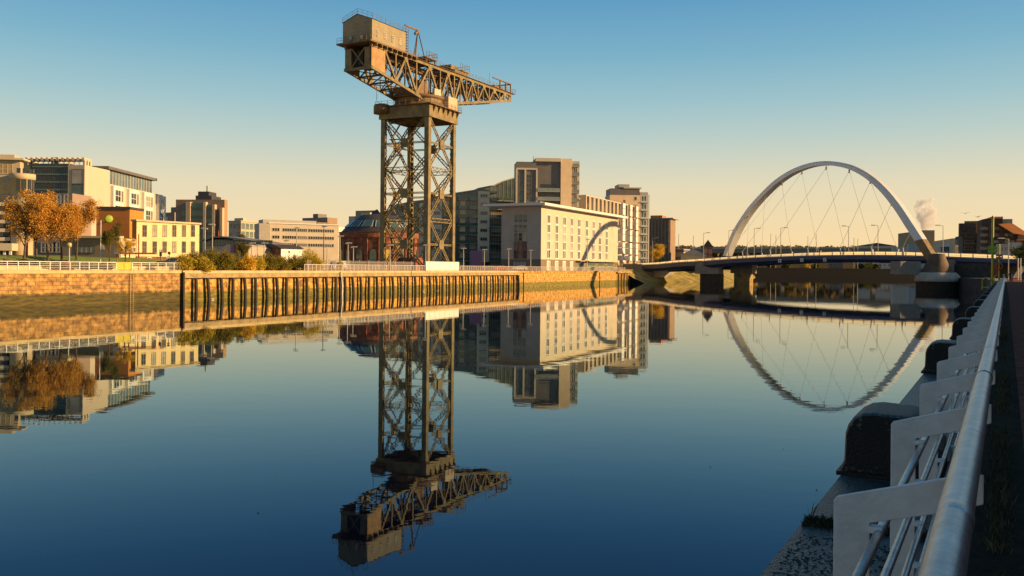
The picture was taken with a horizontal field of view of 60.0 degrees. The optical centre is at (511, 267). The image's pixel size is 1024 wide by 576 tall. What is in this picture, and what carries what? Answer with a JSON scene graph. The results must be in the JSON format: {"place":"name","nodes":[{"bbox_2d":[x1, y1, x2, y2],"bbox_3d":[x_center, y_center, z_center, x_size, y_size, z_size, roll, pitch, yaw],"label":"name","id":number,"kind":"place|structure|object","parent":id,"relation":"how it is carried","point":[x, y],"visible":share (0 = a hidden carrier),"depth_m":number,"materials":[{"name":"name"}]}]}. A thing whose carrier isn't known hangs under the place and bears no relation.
{"place":"outdoors","nodes":[
{"label":"outdoors","id":0,"kind":"place"},
{"bbox_2d":[166,207,175,220],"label":"apartment block","id":1,"kind":"structure","parent":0,"point":[171,216],"depth_m":421.40,"materials":[{"name":"grey glass"}]},
{"bbox_2d":[176,186,227,255],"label":"hotel tower","id":2,"kind":"structure","parent":0,"point":[205,208],"depth_m":329.54,"materials":[{"name":"brown glass"}]},
{"bbox_2d":[228,218,257,239],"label":"office block","id":3,"kind":"structure","parent":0,"point":[238,226],"depth_m":362.55,"materials":[{"name":"beige concrete"}]},
{"bbox_2d":[218,244,270,258],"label":"cafe pavilion","id":4,"kind":"structure","parent":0,"point":[231,248],"depth_m":192.16,"materials":[{"name":"white paint"}]},
{"bbox_2d":[255,219,344,267],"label":"office block","id":5,"kind":"structure","parent":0,"point":[310,234],"depth_m":290.58,"materials":[{"name":"beige concrete"}]},
{"bbox_2d":[308,229,333,232],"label":"window","id":6,"kind":"structure","parent":5,"relation":"in","point":[309,230],"depth_m":292.95,"materials":[{"name":"grey glass"}]},
{"bbox_2d":[308,236,333,239],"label":"window","id":7,"kind":"structure","parent":5,"relation":"in","point":[309,237],"depth_m":292.63,"materials":[{"name":"grey glass"}]},
{"bbox_2d":[308,243,333,246],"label":"window","id":8,"kind":"structure","parent":5,"relation":"in","point":[309,244],"depth_m":292.27,"materials":[{"name":"grey glass"}]},
{"bbox_2d":[302,214,336,223],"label":"apartment block","id":9,"kind":"structure","parent":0,"point":[321,218],"depth_m":908.49,"materials":[{"name":"grey concrete"}]},
{"bbox_2d":[349,209,379,222],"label":"office block","id":10,"kind":"structure","parent":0,"point":[360,213],"depth_m":422.73,"materials":[{"name":"grey glass"}]},
{"bbox_2d":[389,178,513,269],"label":"apartment block","id":11,"kind":"structure","parent":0,"point":[477,225],"depth_m":312.04,"materials":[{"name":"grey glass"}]},
{"bbox_2d":[303,269,632,282],"bbox_3d":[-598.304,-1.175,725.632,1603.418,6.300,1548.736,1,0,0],"label":"ground","id":12,"kind":"structure","parent":0,"point":[631,279],"depth_m":239.55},
{"bbox_2d":[0,154,35,254],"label":"glass building","id":13,"kind":"structure","parent":12,"relation":"on","point":[15,177],"depth_m":148.43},
{"bbox_2d":[16,168,20,192],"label":"turret window","id":14,"kind":"structure","parent":13,"relation":"in","point":[18,181],"depth_m":147.76,"materials":[{"name":"grey glass"}]},
{"bbox_2d":[22,168,26,189],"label":"turret window","id":15,"kind":"structure","parent":13,"relation":"in","point":[24,181],"depth_m":148.12,"materials":[{"name":"grey glass"}]},
{"bbox_2d":[28,169,31,193],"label":"turret window","id":16,"kind":"structure","parent":13,"relation":"in","point":[29,170],"depth_m":148.73,"materials":[{"name":"grey glass"}]},
{"bbox_2d":[0,261,116,269],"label":"quay railing","id":17,"kind":"object","parent":12,"relation":"on","point":[50,265],"visible":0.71,"depth_m":111.95,"materials":[{"name":"white metal"}]},
{"bbox_2d":[52,259,75,269],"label":"bush","id":18,"kind":"object","parent":12,"relation":"on","point":[63,263],"visible":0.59,"depth_m":118.41,"materials":[{"name":"green plant"}]},
{"bbox_2d":[74,261,99,269],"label":"bush","id":19,"kind":"object","parent":12,"relation":"on","point":[91,265],"visible":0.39,"depth_m":119.78,"materials":[{"name":"green plant"}]},
{"bbox_2d":[0,266,175,269],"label":"wall","id":20,"kind":"structure","parent":12,"relation":"on","point":[41,267],"depth_m":117.73,"materials":[{"name":"stone"}]},
{"bbox_2d":[0,269,181,307],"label":"quay wall","id":21,"kind":"structure","parent":12,"relation":"on","point":[23,288],"depth_m":115.00,"materials":[{"name":"stone"}]},
{"bbox_2d":[96,261,112,269],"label":"bush","id":22,"kind":"object","parent":12,"relation":"on","point":[104,265],"visible":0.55,"depth_m":121.49,"materials":[{"name":"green plant"}]},
{"bbox_2d":[100,221,123,263],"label":"tree","id":23,"kind":"object","parent":12,"relation":"on","point":[111,235],"visible":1,"depth_m":125.80,"materials":[{"name":"green plant"}]},
{"bbox_2d":[117,262,131,269],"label":"sign","id":24,"kind":"object","parent":12,"relation":"on","point":[124,265],"visible":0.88,"depth_m":122.05,"materials":[{"name":"yellow metal"}]},
{"bbox_2d":[115,238,136,261],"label":"tree","id":25,"kind":"object","parent":12,"relation":"on","point":[128,244],"visible":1,"depth_m":127.67,"materials":[{"name":"orange plant"}]},
{"bbox_2d":[114,234,156,269],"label":"shelter frame","id":26,"kind":"object","parent":12,"relation":"on","point":[116,252],"visible":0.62,"depth_m":127.70,"materials":[{"name":"orange paint"}]},
{"bbox_2d":[0,255,302,270],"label":"lawn","id":27,"kind":"structure","parent":12,"relation":"on","point":[54,258],"depth_m":134.39,"materials":[{"name":"green plant"}]},
{"bbox_2d":[1,193,53,259],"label":"tree","id":28,"kind":"object","parent":27,"relation":"on","point":[22,226],"visible":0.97,"depth_m":123.96,"materials":[{"name":"orange plant"}]},
{"bbox_2d":[12,188,58,256],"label":"tree","id":29,"kind":"object","parent":27,"relation":"on","point":[24,194],"visible":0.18,"depth_m":128.66,"materials":[{"name":"orange plant"}]},
{"bbox_2d":[23,193,74,260],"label":"tree","id":30,"kind":"object","parent":27,"relation":"on","point":[40,228],"visible":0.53,"depth_m":125.77,"materials":[{"name":"orange plant"}]},
{"bbox_2d":[38,195,83,259],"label":"tree","id":31,"kind":"object","parent":27,"relation":"on","point":[75,211],"visible":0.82,"depth_m":127.31,"materials":[{"name":"orange plant"}]},
{"bbox_2d":[25,157,109,255],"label":"office tower","id":32,"kind":"structure","parent":27,"relation":"on","point":[66,180],"depth_m":175.63,"materials":[{"name":"beige concrete"}]},
{"bbox_2d":[59,198,103,259],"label":"tree","id":33,"kind":"object","parent":27,"relation":"on","point":[87,213],"visible":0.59,"depth_m":132.25,"materials":[{"name":"orange plant"}]},
{"bbox_2d":[62,236,123,257],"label":"library block","id":34,"kind":"structure","parent":27,"relation":"on","point":[88,246],"depth_m":142.24,"materials":[{"name":"grey glass"}]},
{"bbox_2d":[75,246,94,252],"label":"window","id":35,"kind":"structure","parent":34,"relation":"in","point":[81,249],"depth_m":142.23,"materials":[{"name":"grey glass"}]},
{"bbox_2d":[96,206,143,238],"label":"theatre block","id":36,"kind":"structure","parent":27,"relation":"on","point":[108,217],"depth_m":160.00,"materials":[{"name":"orange"}]},
{"bbox_2d":[92,166,165,220],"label":"apartment block","id":37,"kind":"structure","parent":27,"relation":"on","point":[129,189],"depth_m":198.28,"materials":[{"name":"white paint"}]},
{"bbox_2d":[115,189,120,201],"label":"window","id":38,"kind":"structure","parent":37,"relation":"in","point":[117,192],"depth_m":187.38,"materials":[{"name":"white glass"}]},
{"bbox_2d":[156,258,179,266],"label":"parked car","id":39,"kind":"object","parent":27,"relation":"on","point":[172,260],"visible":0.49,"depth_m":138.97,"materials":[{"name":"blue paint"}]},
{"bbox_2d":[132,262,181,269],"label":"quay railing","id":40,"kind":"object","parent":12,"relation":"on","point":[141,264],"visible":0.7,"depth_m":125.51,"materials":[{"name":"white metal"}]},
{"bbox_2d":[121,219,201,259],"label":"office block","id":41,"kind":"structure","parent":12,"relation":"on","point":[175,238],"depth_m":154.46,"materials":[{"name":"yellow paint"}]},
{"bbox_2d":[173,254,197,269],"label":"bush","id":42,"kind":"object","parent":12,"relation":"on","point":[184,262],"visible":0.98,"depth_m":131.44,"materials":[{"name":"yellow plant"}]},
{"bbox_2d":[186,250,208,269],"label":"bush","id":43,"kind":"object","parent":12,"relation":"on","point":[195,255],"visible":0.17,"depth_m":136.83,"materials":[{"name":"green plant"}]},
{"bbox_2d":[193,256,215,272],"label":"bush","id":44,"kind":"object","parent":12,"relation":"on","point":[205,264],"visible":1,"depth_m":132.45,"materials":[{"name":"yellow plant"}]},
{"bbox_2d":[202,247,220,269],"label":"bush","id":45,"kind":"object","parent":12,"relation":"on","point":[212,254],"visible":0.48,"depth_m":143.96,"materials":[{"name":"green plant"}]},
{"bbox_2d":[213,248,236,269],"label":"bush","id":46,"kind":"object","parent":12,"relation":"on","point":[224,260],"visible":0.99,"depth_m":140.63,"materials":[{"name":"green plant"}]},
{"bbox_2d":[231,250,245,269],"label":"bush","id":47,"kind":"object","parent":12,"relation":"on","point":[238,257],"visible":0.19,"depth_m":149.69,"materials":[{"name":"green plant"}]},
{"bbox_2d":[237,242,251,258],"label":"tree","id":48,"kind":"object","parent":12,"relation":"on","point":[243,250],"visible":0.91,"depth_m":171.22,"materials":[{"name":"green plant"}]},
{"bbox_2d":[200,236,292,254],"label":"railway station","id":49,"kind":"object","parent":12,"relation":"on","point":[220,242],"visible":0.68,"depth_m":256.68,"materials":[{"name":"grey glass"}]},
{"bbox_2d":[235,253,257,269],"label":"bush","id":50,"kind":"object","parent":12,"relation":"on","point":[248,262],"visible":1,"depth_m":145.50,"materials":[{"name":"yellow plant"}]},
{"bbox_2d":[252,255,266,269],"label":"bush","id":51,"kind":"object","parent":12,"relation":"on","point":[261,264],"visible":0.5,"depth_m":153.46,"materials":[{"name":"yellow plant"}]},
{"bbox_2d":[257,252,284,270],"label":"bush","id":52,"kind":"object","parent":12,"relation":"on","point":[270,263],"visible":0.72,"depth_m":157.76,"materials":[{"name":"green plant"}]},
{"bbox_2d":[261,244,303,269],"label":"shed","id":53,"kind":"structure","parent":12,"relation":"on","point":[283,249],"depth_m":196.63,"materials":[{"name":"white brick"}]},
{"bbox_2d":[272,255,293,270],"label":"bush","id":54,"kind":"object","parent":12,"relation":"on","point":[284,265],"visible":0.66,"depth_m":159.68,"materials":[{"name":"green plant"}]},
{"bbox_2d":[285,254,306,270],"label":"bush","id":55,"kind":"object","parent":12,"relation":"on","point":[296,263],"visible":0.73,"depth_m":163.35,"materials":[{"name":"green plant"}]},
{"bbox_2d":[297,247,323,270],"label":"bush","id":56,"kind":"object","parent":12,"relation":"on","point":[305,254],"visible":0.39,"depth_m":167.67,"materials":[{"name":"yellow plant"}]},
{"bbox_2d":[306,255,325,270],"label":"bush","id":57,"kind":"object","parent":12,"relation":"on","point":[314,259],"visible":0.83,"depth_m":163.54,"materials":[{"name":"yellow plant"}]},
{"bbox_2d":[304,264,342,270],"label":"quay railing","id":58,"kind":"object","parent":12,"relation":"on","point":[323,268],"visible":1,"depth_m":161.31,"materials":[{"name":"metal"}]},
{"bbox_2d":[181,270,519,300],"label":"timber wharf","id":59,"kind":"structure","parent":12,"relation":"on","point":[213,284],"depth_m":159.27,"materials":[{"name":"wood"}]},
{"bbox_2d":[307,259,413,270],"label":"palisade fence","id":60,"kind":"object","parent":12,"relation":"on","point":[354,263],"visible":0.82,"depth_m":179.44,"materials":[{"name":"metal"}]},
{"bbox_2d":[343,265,382,270],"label":"quay railing","id":61,"kind":"object","parent":12,"relation":"on","point":[357,267],"visible":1,"depth_m":171.68,"materials":[{"name":"metal"}]},
{"bbox_2d":[338,214,418,269],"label":"brick rotunda","id":62,"kind":"structure","parent":12,"relation":"on","point":[362,233],"depth_m":230.99,"materials":[{"name":"red brick"}]},
{"bbox_2d":[356,249,362,264],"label":"arched window","id":63,"kind":"structure","parent":62,"relation":"in","point":[359,253],"depth_m":230.14,"materials":[{"name":"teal glass"}]},
{"bbox_2d":[369,249,376,264],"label":"arched window","id":64,"kind":"structure","parent":62,"relation":"in","point":[372,253],"depth_m":229.52,"materials":[{"name":"teal glass"}]},
{"bbox_2d":[383,265,424,270],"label":"quay railing","id":65,"kind":"object","parent":12,"relation":"on","point":[404,267],"visible":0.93,"depth_m":185.43,"materials":[{"name":"metal"}]},
{"bbox_2d":[336,8,515,270],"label":"hammerhead crane","id":66,"kind":"object","parent":12,"relation":"on","point":[369,44],"visible":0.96,"depth_m":204.51,"materials":[{"name":"paint"}]},
{"bbox_2d":[424,261,458,270],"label":"hoarding","id":67,"kind":"object","parent":12,"relation":"on","point":[442,266],"visible":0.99,"depth_m":199.83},
{"bbox_2d":[470,250,481,270],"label":"totem sign","id":68,"kind":"object","parent":12,"relation":"on","point":[475,259],"visible":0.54,"depth_m":231.65,"materials":[{"name":"metal"}]},
{"bbox_2d":[497,266,535,270],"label":"quay railing","id":69,"kind":"object","parent":12,"relation":"on","point":[515,268],"visible":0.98,"depth_m":232.15,"materials":[{"name":"metal"}]},
{"bbox_2d":[514,156,579,207],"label":"apartment tower","id":70,"kind":"structure","parent":12,"relation":"on","point":[552,180],"depth_m":299.83,"materials":[{"name":"concrete"}]},
{"bbox_2d":[483,202,626,270],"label":"hotel","id":71,"kind":"structure","parent":12,"relation":"on","point":[551,235],"depth_m":268.08,"materials":[{"name":"white paint"}]},
{"bbox_2d":[516,271,630,287],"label":"quay wall","id":72,"kind":"structure","parent":12,"relation":"on","point":[545,278],"depth_m":261.97,"materials":[{"name":"stone"}]},
{"bbox_2d":[575,267,624,270],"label":"quay railing","id":73,"kind":"object","parent":12,"relation":"on","point":[580,269],"visible":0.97,"depth_m":290.85,"materials":[{"name":"metal"}]},
{"bbox_2d":[579,195,637,270],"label":"apartment block","id":74,"kind":"structure","parent":12,"relation":"on","point":[627,236],"depth_m":340.53,"materials":[{"name":"white concrete"}]},
{"bbox_2d":[605,184,649,263],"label":"apartment tower","id":75,"kind":"structure","parent":12,"relation":"on","point":[626,194],"depth_m":361.98,"materials":[{"name":"concrete"}]},
{"bbox_2d":[647,244,665,261],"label":"tree","id":76,"kind":"object","parent":12,"relation":"on","point":[658,250],"visible":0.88,"depth_m":373.39,"materials":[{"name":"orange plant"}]},
{"bbox_2d":[681,249,705,259],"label":"boat shed","id":77,"kind":"object","parent":12,"relation":"on","point":[692,254],"visible":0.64,"depth_m":370.93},
{"bbox_2d":[624,161,1023,289],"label":"arch bridge","id":78,"kind":"structure","parent":12,"relation":"on","point":[941,271],"depth_m":276.17,"materials":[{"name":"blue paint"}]},
{"bbox_2d":[0,275,983,575],"bbox_3d":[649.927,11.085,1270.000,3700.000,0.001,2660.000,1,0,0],"label":"water","id":79,"kind":"structure","parent":0,"point":[662,429],"depth_m":29.84,"materials":[{"name":"blue liquid"}]},
{"bbox_2d":[617,272,631,283],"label":"timber trestle","id":80,"kind":"object","parent":79,"relation":"in","point":[624,277],"visible":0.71,"depth_m":306.73,"materials":[{"name":"brown wood"}]},
{"bbox_2d":[753,268,914,276],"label":"quay wall","id":81,"kind":"structure","parent":79,"relation":"on","point":[819,272],"depth_m":798.90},
{"bbox_2d":[0,0,1023,246],"label":"sky","id":82,"kind":"structure","parent":0,"point":[699,106],"materials":[{"name":"blue"}]},
{"bbox_2d":[647,215,678,262],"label":"building","id":83,"kind":"structure","parent":0,"point":[662,229],"depth_m":432.19,"materials":[{"name":"orange paint"}]},
{"bbox_2d":[675,249,689,260],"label":"office block","id":84,"kind":"structure","parent":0,"point":[678,252],"depth_m":441.22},
{"bbox_2d":[619,269,754,283],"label":"embankment","id":85,"kind":"structure","parent":0,"point":[646,278],"depth_m":352.71,"materials":[{"name":"beige stone"}]},
{"bbox_2d":[702,240,712,258],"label":"boat house","id":86,"kind":"structure","parent":85,"relation":"on","point":[708,247],"depth_m":395.27,"materials":[{"name":"red brick"}]},
{"bbox_2d":[675,244,855,257],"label":"distant trees","id":87,"kind":"object","parent":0,"point":[714,255],"visible":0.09,"depth_m":1160.52,"materials":[{"name":"green plant"}]},
{"bbox_2d":[765,263,856,268],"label":"hills","id":88,"kind":"structure","parent":0,"point":[846,265],"depth_m":1300.00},
{"bbox_2d":[898,230,934,247],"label":"apartment block","id":89,"kind":"structure","parent":0,"point":[928,234],"depth_m":726.51,"materials":[{"name":"grey concrete"}]},
{"bbox_2d":[907,244,925,268],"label":"factory","id":90,"kind":"structure","parent":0,"point":[912,248],"depth_m":643.38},
{"bbox_2d":[933,238,954,257],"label":"factory","id":91,"kind":"structure","parent":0,"point":[950,243],"depth_m":525.15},
{"bbox_2d":[940,245,957,252],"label":"storage tank","id":92,"kind":"object","parent":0,"point":[945,249],"visible":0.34,"depth_m":516.32,"materials":[{"name":"silver metal"}]},
{"bbox_2d":[958,221,976,258],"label":"apartment block","id":93,"kind":"structure","parent":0,"point":[967,236],"depth_m":426.56,"materials":[{"name":"grey brick"}]},
{"bbox_2d":[958,278,1006,291],"bbox_3d":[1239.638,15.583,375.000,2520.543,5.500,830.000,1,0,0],"label":"ground","id":94,"kind":"structure","parent":0,"point":[970,284],"depth_m":234.21,"materials":[{"name":"concrete"}]},
{"bbox_2d":[759,282,997,575],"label":"quay edge","id":95,"kind":"object","parent":94,"relation":"on","point":[842,485],"depth_m":5.88,"materials":[{"name":"concrete"}]},
{"bbox_2d":[773,534,889,575],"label":"leaf litter","id":96,"kind":"object","parent":95,"relation":"on","point":[798,560],"visible":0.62,"depth_m":5.47,"materials":[{"name":"brown plant"}]},
{"bbox_2d":[801,500,927,542],"bbox_3d":[2.458,1.733,6.073,0.915,0.154,0.367,1,0,31],"label":"moss","id":97,"kind":"object","parent":95,"relation":"on","point":[820,523],"visible":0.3,"depth_m":6.19,"materials":[{"name":"green plant"}]},
{"bbox_2d":[836,402,948,480],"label":"mooring block","id":98,"kind":"structure","parent":95,"relation":"on","point":[868,444],"depth_m":7.67,"materials":[{"name":"metal"}]},
{"bbox_2d":[833,277,1004,575],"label":"quay railing","id":99,"kind":"object","parent":95,"relation":"on","point":[952,499],"visible":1,"depth_m":3.63,"materials":[{"name":"white metal"}]},
{"bbox_2d":[921,339,956,373],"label":"mooring block","id":100,"kind":"structure","parent":95,"relation":"on","point":[936,352],"depth_m":15.42,"materials":[{"name":"metal"}]},
{"bbox_2d":[949,317,970,339],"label":"mooring block","id":101,"kind":"structure","parent":95,"relation":"on","point":[959,324],"depth_m":23.15,"materials":[{"name":"metal"}]},
{"bbox_2d":[965,306,979,317],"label":"mooring block","id":102,"kind":"structure","parent":95,"relation":"on","point":[971,311],"depth_m":30.88,"materials":[{"name":"metal"}]},
{"bbox_2d":[988,216,996,283],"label":"safety pole","id":103,"kind":"object","parent":95,"relation":"on","point":[992,247],"visible":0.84,"depth_m":91.91,"materials":[{"name":"metal"}]},
{"bbox_2d":[995,244,1002,281],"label":"safety pole","id":104,"kind":"object","parent":95,"relation":"on","point":[998,263],"visible":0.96,"depth_m":134.89,"materials":[{"name":"green metal"}]},
{"bbox_2d":[967,282,1023,575],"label":"quay verge","id":105,"kind":"structure","parent":94,"relation":"on","point":[982,559],"depth_m":7.51,"materials":[{"name":"green plant"}]},
{"bbox_2d":[996,244,1010,259],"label":"house","id":106,"kind":"structure","parent":94,"relation":"on","point":[1003,249],"depth_m":330.71,"materials":[{"name":"grey glass"}]},
{"bbox_2d":[1007,278,1023,446],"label":"path","id":107,"kind":"structure","parent":94,"relation":"on","point":[1016,294],"depth_m":26.90,"materials":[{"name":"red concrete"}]},
{"bbox_2d":[1010,243,1023,267],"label":"tree","id":108,"kind":"object","parent":94,"relation":"on","point":[1018,253],"visible":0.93,"depth_m":200.27,"materials":[{"name":"green plant"}]},
{"bbox_2d":[977,217,1023,271],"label":"apartment block","id":109,"kind":"structure","parent":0,"point":[1007,229],"depth_m":396.65,"materials":[{"name":"brown brick"}]},
{"bbox_3d":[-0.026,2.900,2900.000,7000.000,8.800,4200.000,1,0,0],"label":"far ground","id":110,"kind":"structure","parent":0,"visible":0},
{"bbox_2d":[675,247,891,267],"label":"viaduct","id":111,"kind":"object","parent":110,"relation":"on","point":[754,251],"visible":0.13,"depth_m":867.38,"materials":[{"name":"concrete"}]},
{"bbox_2d":[827,263,843,267],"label":"shed","id":112,"kind":"structure","parent":110,"relation":"on","point":[835,265],"depth_m":836.25,"materials":[{"name":"grey glass"}]},
{"bbox_2d":[857,243,895,268],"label":"depot","id":113,"kind":"structure","parent":110,"relation":"on","point":[877,245],"depth_m":906.39,"materials":[{"name":"grey metal"}]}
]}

